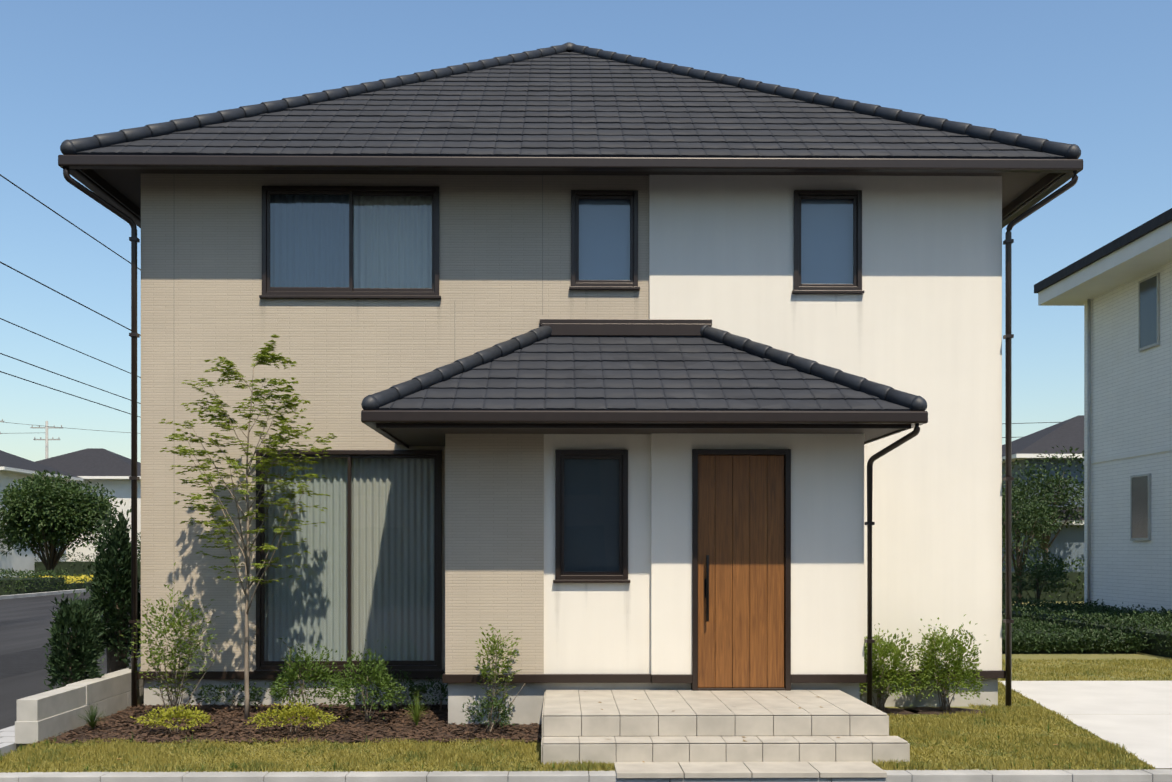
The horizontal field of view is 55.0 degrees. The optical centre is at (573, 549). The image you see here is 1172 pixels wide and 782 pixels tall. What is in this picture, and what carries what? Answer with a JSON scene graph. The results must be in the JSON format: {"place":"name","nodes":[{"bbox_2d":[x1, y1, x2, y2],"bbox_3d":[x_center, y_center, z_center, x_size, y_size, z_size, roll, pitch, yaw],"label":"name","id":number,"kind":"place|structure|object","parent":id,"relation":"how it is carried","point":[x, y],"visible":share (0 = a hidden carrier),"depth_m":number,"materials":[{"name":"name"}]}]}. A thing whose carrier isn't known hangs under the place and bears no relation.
{"place":"outdoors","nodes":[
{"label":"outdoors","id":0,"kind":"place"},
{"bbox_2d":[0,587,140,729],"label":"road asphalt","id":1,"kind":"structure","parent":0,"point":[25,624],"depth_m":21.92,"materials":[{"name":"grey asphalt"}]},
{"bbox_2d":[0,642,140,678],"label":"road repair patches","id":2,"kind":"object","parent":1,"relation":"on","point":[21,662],"depth_m":17.38,"materials":[{"name":"grey asphalt"}]},
{"bbox_2d":[0,585,1171,781],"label":"kerbs","id":3,"kind":"structure","parent":1,"relation":"on","point":[1154,775],"depth_m":8.36,"materials":[{"name":"concrete"}]},
{"bbox_2d":[62,566,127,685],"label":"dark plant stems","id":4,"kind":"object","parent":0,"point":[113,665],"visible":0.17,"depth_m":12.26,"materials":[{"name":"green plant"}]},
{"bbox_2d":[42,488,140,690],"bbox_3d":[-5.010,0.388,11.886,0.694,2.126,1.895,0,0,-1],"label":"dark foliage","id":5,"kind":"object","parent":4,"relation":"attached to","point":[85,620],"visible":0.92,"depth_m":12.08,"materials":[{"name":"green plant"}]},
{"bbox_2d":[265,195,433,660],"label":"house curtains","id":6,"kind":"object","parent":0,"point":[334,547],"depth_m":12.02,"materials":[{"name":"grey fabric"}]},
{"bbox_2d":[141,174,648,673],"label":"beige wall","id":7,"kind":"structure","parent":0,"point":[503,258],"depth_m":11.87,"materials":[{"name":"beige paint"}]},
{"bbox_2d":[454,175,542,360],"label":"house siding joints","id":8,"kind":"object","parent":7,"relation":"in","point":[542,270],"visible":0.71,"depth_m":11.91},
{"bbox_2d":[253,186,863,690],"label":"house window frames","id":9,"kind":"structure","parent":7,"relation":"in","point":[561,574],"depth_m":11.86,"materials":[{"name":"black metal"}]},
{"bbox_2d":[264,194,852,660],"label":"window reflection","id":10,"kind":"object","parent":9,"relation":"in","point":[392,462],"visible":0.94,"depth_m":11.92,"materials":[{"name":"glass"}]},
{"bbox_2d":[78,154,1062,682],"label":"house trim fascia","id":11,"kind":"structure","parent":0,"point":[626,326],"depth_m":11.43,"materials":[{"name":"black metal"}]},
{"bbox_2d":[58,155,1082,444],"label":"house gutters","id":12,"kind":"object","parent":11,"relation":"attached to","point":[372,419],"visible":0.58,"depth_m":11.29,"materials":[{"name":"black metal"}]},
{"bbox_2d":[63,167,1077,706],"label":"house downpipes","id":13,"kind":"object","parent":12,"relation":"attached to","point":[869,523],"visible":0.88,"depth_m":11.78,"materials":[{"name":"black metal"}]},
{"bbox_2d":[92,169,1048,445],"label":"roof soffit","id":14,"kind":"structure","parent":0,"point":[126,183],"depth_m":11.79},
{"bbox_2d":[144,678,997,724],"bbox_3d":[-0.060,1.482,15.819,9.060,0.480,10.350,0,0,-1],"label":"house foundation","id":15,"kind":"object","parent":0,"point":[527,703],"visible":0.08,"depth_m":11.89,"materials":[{"name":"grey concrete"}]},
{"bbox_2d":[544,175,1001,674],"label":"white wall","id":16,"kind":"structure","parent":15,"relation":"on","point":[923,318],"depth_m":11.91,"materials":[{"name":"white paint"}]},
{"bbox_2d":[76,52,1065,410],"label":"house roof tiles","id":17,"kind":"object","parent":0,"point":[568,104],"visible":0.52,"depth_m":11.84,"materials":[{"name":"black tile"}]},
{"bbox_2d":[60,42,1080,410],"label":"roof ridge tiles","id":18,"kind":"object","parent":17,"relation":"on","point":[912,402],"visible":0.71,"depth_m":12.00,"materials":[{"name":"black tile"}]},
{"bbox_2d":[0,0,1171,462],"label":"sky","id":19,"kind":"structure","parent":0,"point":[1095,76],"materials":[{"name":"blue"}]},
{"bbox_2d":[0,602,1171,773],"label":"plot lawn","id":20,"kind":"structure","parent":0,"point":[1137,655],"depth_m":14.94,"materials":[{"name":"plant"}]},
{"bbox_2d":[15,664,143,743],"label":"low block wall","id":21,"kind":"structure","parent":20,"relation":"on","point":[44,715],"depth_m":10.38,"materials":[{"name":"concrete"}]},
{"bbox_2d":[46,705,984,742],"bbox_3d":[-0.176,1.657,10.832,8.847,0.030,2.160,0,0,-1],"label":"mulch bed","id":22,"kind":"object","parent":20,"relation":"on","point":[927,710],"visible":0.36,"depth_m":10.46,"materials":[{"name":"brown wood"}]},
{"bbox_2d":[37,702,541,743],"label":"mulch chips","id":23,"kind":"object","parent":22,"relation":"on","point":[305,736],"visible":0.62,"depth_m":10.34,"materials":[{"name":"brown wood"}]},
{"bbox_2d":[75,705,108,728],"bbox_3d":[-4.403,1.522,10.313,0.381,0.258,0.371,0,0,-1],"label":"small plant","id":24,"kind":"object","parent":23,"relation":"on","point":[91,720],"visible":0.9,"depth_m":10.30,"materials":[{"name":"green plant"}]},
{"bbox_2d":[130,701,346,730],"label":"ground cover shrubs","id":25,"kind":"object","parent":23,"relation":"on","point":[312,714],"visible":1,"depth_m":10.07,"materials":[{"name":"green plant"}]},
{"bbox_2d":[187,666,515,726],"bbox_3d":[-2.067,1.401,11.272,3.824,0.415,1.424,0,0,24],"label":"foliage","id":26,"kind":"object","parent":23,"relation":"on","point":[420,688],"visible":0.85,"depth_m":11.39,"materials":[{"name":"green plant"}]},
{"bbox_2d":[406,692,427,725],"bbox_3d":[-1.476,1.484,10.499,0.295,0.334,0.296,0,0,-1],"label":"small plant","id":27,"kind":"object","parent":23,"relation":"on","point":[415,713],"visible":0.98,"depth_m":10.48,"materials":[{"name":"green plant"}]},
{"bbox_2d":[145,339,958,733],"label":"plant stems","id":28,"kind":"object","parent":22,"relation":"on","point":[491,725],"visible":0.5,"depth_m":10.94,"materials":[{"name":"brown plant"}]},
{"bbox_2d":[159,334,336,584],"bbox_3d":[-3.158,-0.856,10.972,1.702,2.396,1.707,0,0,-1],"label":"tree foliage","id":29,"kind":"object","parent":28,"relation":"on","point":[265,355],"visible":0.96,"depth_m":10.88,"materials":[{"name":"green plant"}]},
{"bbox_2d":[121,562,521,711],"bbox_3d":[-2.408,0.807,10.603,3.887,1.375,0.806,0,0,14],"label":"foliage","id":30,"kind":"object","parent":28,"relation":"attached to","point":[191,631],"visible":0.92,"depth_m":10.85,"materials":[{"name":"green plant"}]},
{"bbox_2d":[260,638,413,718],"bbox_3d":[-2.365,1.208,11.018,1.668,0.733,0.861,0,0,23],"label":"foliage","id":31,"kind":"object","parent":28,"relation":"attached to","point":[348,683],"visible":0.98,"depth_m":10.93,"materials":[{"name":"green plant"}]},
{"bbox_2d":[859,614,989,705],"bbox_3d":[3.430,1.123,11.598,1.583,0.926,0.750,0,0,-1],"label":"foliage","id":32,"kind":"object","parent":28,"relation":"attached to","point":[930,667],"visible":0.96,"depth_m":11.46,"materials":[{"name":"green plant"}]},
{"bbox_2d":[0,470,1083,598],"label":"foliage","id":33,"kind":"object","parent":20,"relation":"on","point":[62,504],"visible":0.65,"depth_m":48.44,"materials":[{"name":"green plant"}]},
{"bbox_2d":[17,473,1081,604],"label":"tree trunks","id":34,"kind":"object","parent":20,"relation":"on","point":[53,556],"visible":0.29,"depth_m":42.07,"materials":[{"name":"brown plant"}]},
{"bbox_2d":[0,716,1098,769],"bbox_3d":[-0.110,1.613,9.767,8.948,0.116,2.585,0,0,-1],"label":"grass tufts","id":35,"kind":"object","parent":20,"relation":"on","point":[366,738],"visible":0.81,"depth_m":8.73,"materials":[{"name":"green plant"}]},
{"bbox_2d":[541,689,909,764],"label":"porch steps","id":36,"kind":"structure","parent":20,"relation":"on","point":[633,727],"depth_m":9.02,"materials":[{"name":"beige tile"}]},
{"bbox_2d":[614,762,886,777],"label":"approach pavers","id":37,"kind":"object","parent":20,"relation":"on","point":[747,770],"visible":1,"depth_m":8.41,"materials":[{"name":"tile"}]},
{"bbox_2d":[1002,507,1083,570],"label":"house","id":38,"kind":"structure","parent":20,"relation":"on","point":[1067,542],"depth_m":42.64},
{"bbox_2d":[998,681,1171,767],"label":"concrete driveway","id":39,"kind":"structure","parent":20,"relation":"on","point":[1134,717],"depth_m":11.80,"materials":[{"name":"grey concrete"}]},
{"bbox_2d":[1034,208,1171,612],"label":"neighbour house","id":40,"kind":"structure","parent":20,"relation":"on","point":[1127,408],"depth_m":23.02,"materials":[{"name":"white paint"}]},
{"bbox_2d":[1132,275,1156,537],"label":"windows","id":41,"kind":"structure","parent":40,"relation":"in","point":[1148,311],"depth_m":22.35,"materials":[{"name":"grey glass"}]},
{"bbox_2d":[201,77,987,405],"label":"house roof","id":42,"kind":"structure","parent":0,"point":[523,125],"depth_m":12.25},
{"bbox_2d":[564,199,852,570],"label":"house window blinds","id":43,"kind":"object","parent":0,"point":[613,272],"depth_m":11.98,"materials":[{"name":"blue glass"}]},
{"bbox_2d":[545,690,905,761],"bbox_3d":[1.169,1.500,9.724,2.826,0.344,1.908,0,0,-1],"label":"tile grout","id":44,"kind":"object","parent":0,"point":[756,736],"visible":0.14,"depth_m":8.78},
{"bbox_2d":[698,455,783,687],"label":"house door planks","id":45,"kind":"object","parent":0,"point":[741,545],"visible":1,"depth_m":10.58,"materials":[{"name":"brown wood"}]},
{"bbox_2d":[705,555,708,621],"bbox_3d":[1.247,0.362,10.540,0.040,0.620,0.078,0,0,-1],"label":"door handle","id":46,"kind":"object","parent":45,"relation":"attached to","point":[707,588],"visible":1,"depth_m":10.50,"materials":[{"name":"black metal"}]},
{"bbox_2d":[1002,415,1083,512],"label":"house","id":47,"kind":"structure","parent":0,"point":[1067,434],"depth_m":45.47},
{"label":"ground","id":48,"kind":"structure","parent":0,"visible":0},
{"bbox_2d":[0,725,30,755],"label":"paving strip","id":49,"kind":"object","parent":48,"relation":"on","point":[7,739],"depth_m":9.85,"materials":[{"name":"grey concrete"}]},
{"bbox_2d":[0,419,61,458],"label":"utility poles","id":50,"kind":"object","parent":48,"relation":"on","point":[46,439],"visible":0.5,"depth_m":76.43,"materials":[{"name":"concrete"}]},
{"bbox_2d":[0,174,1059,437],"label":"power lines","id":51,"kind":"object","parent":50,"relation":"attached to","point":[116,322],"visible":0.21,"depth_m":27.34,"materials":[{"name":"black metal"}]},
{"bbox_2d":[0,450,82,576],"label":"house","id":52,"kind":"structure","parent":48,"relation":"on","point":[13,467],"depth_m":59.91,"materials":[{"name":"white paint"}]},
{"bbox_2d":[35,448,140,560],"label":"house","id":53,"kind":"structure","parent":48,"relation":"on","point":[109,470],"depth_m":69.59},
{"bbox_2d":[0,561,1171,657],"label":"hedges","id":54,"kind":"object","parent":48,"relation":"on","point":[77,567],"visible":0.19,"depth_m":36.19,"materials":[{"name":"green plant"}]},
{"bbox_2d":[33,573,122,583],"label":"flowers","id":55,"kind":"object","parent":54,"relation":"on","point":[70,577],"visible":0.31,"depth_m":48.33,"materials":[{"name":"yellow plant"}]},
{"bbox_2d":[0,446,1171,655],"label":"foliage","id":56,"kind":"object","parent":48,"relation":"on","point":[1043,511],"visible":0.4,"depth_m":25.22,"materials":[{"name":"green plant"}]}
]}

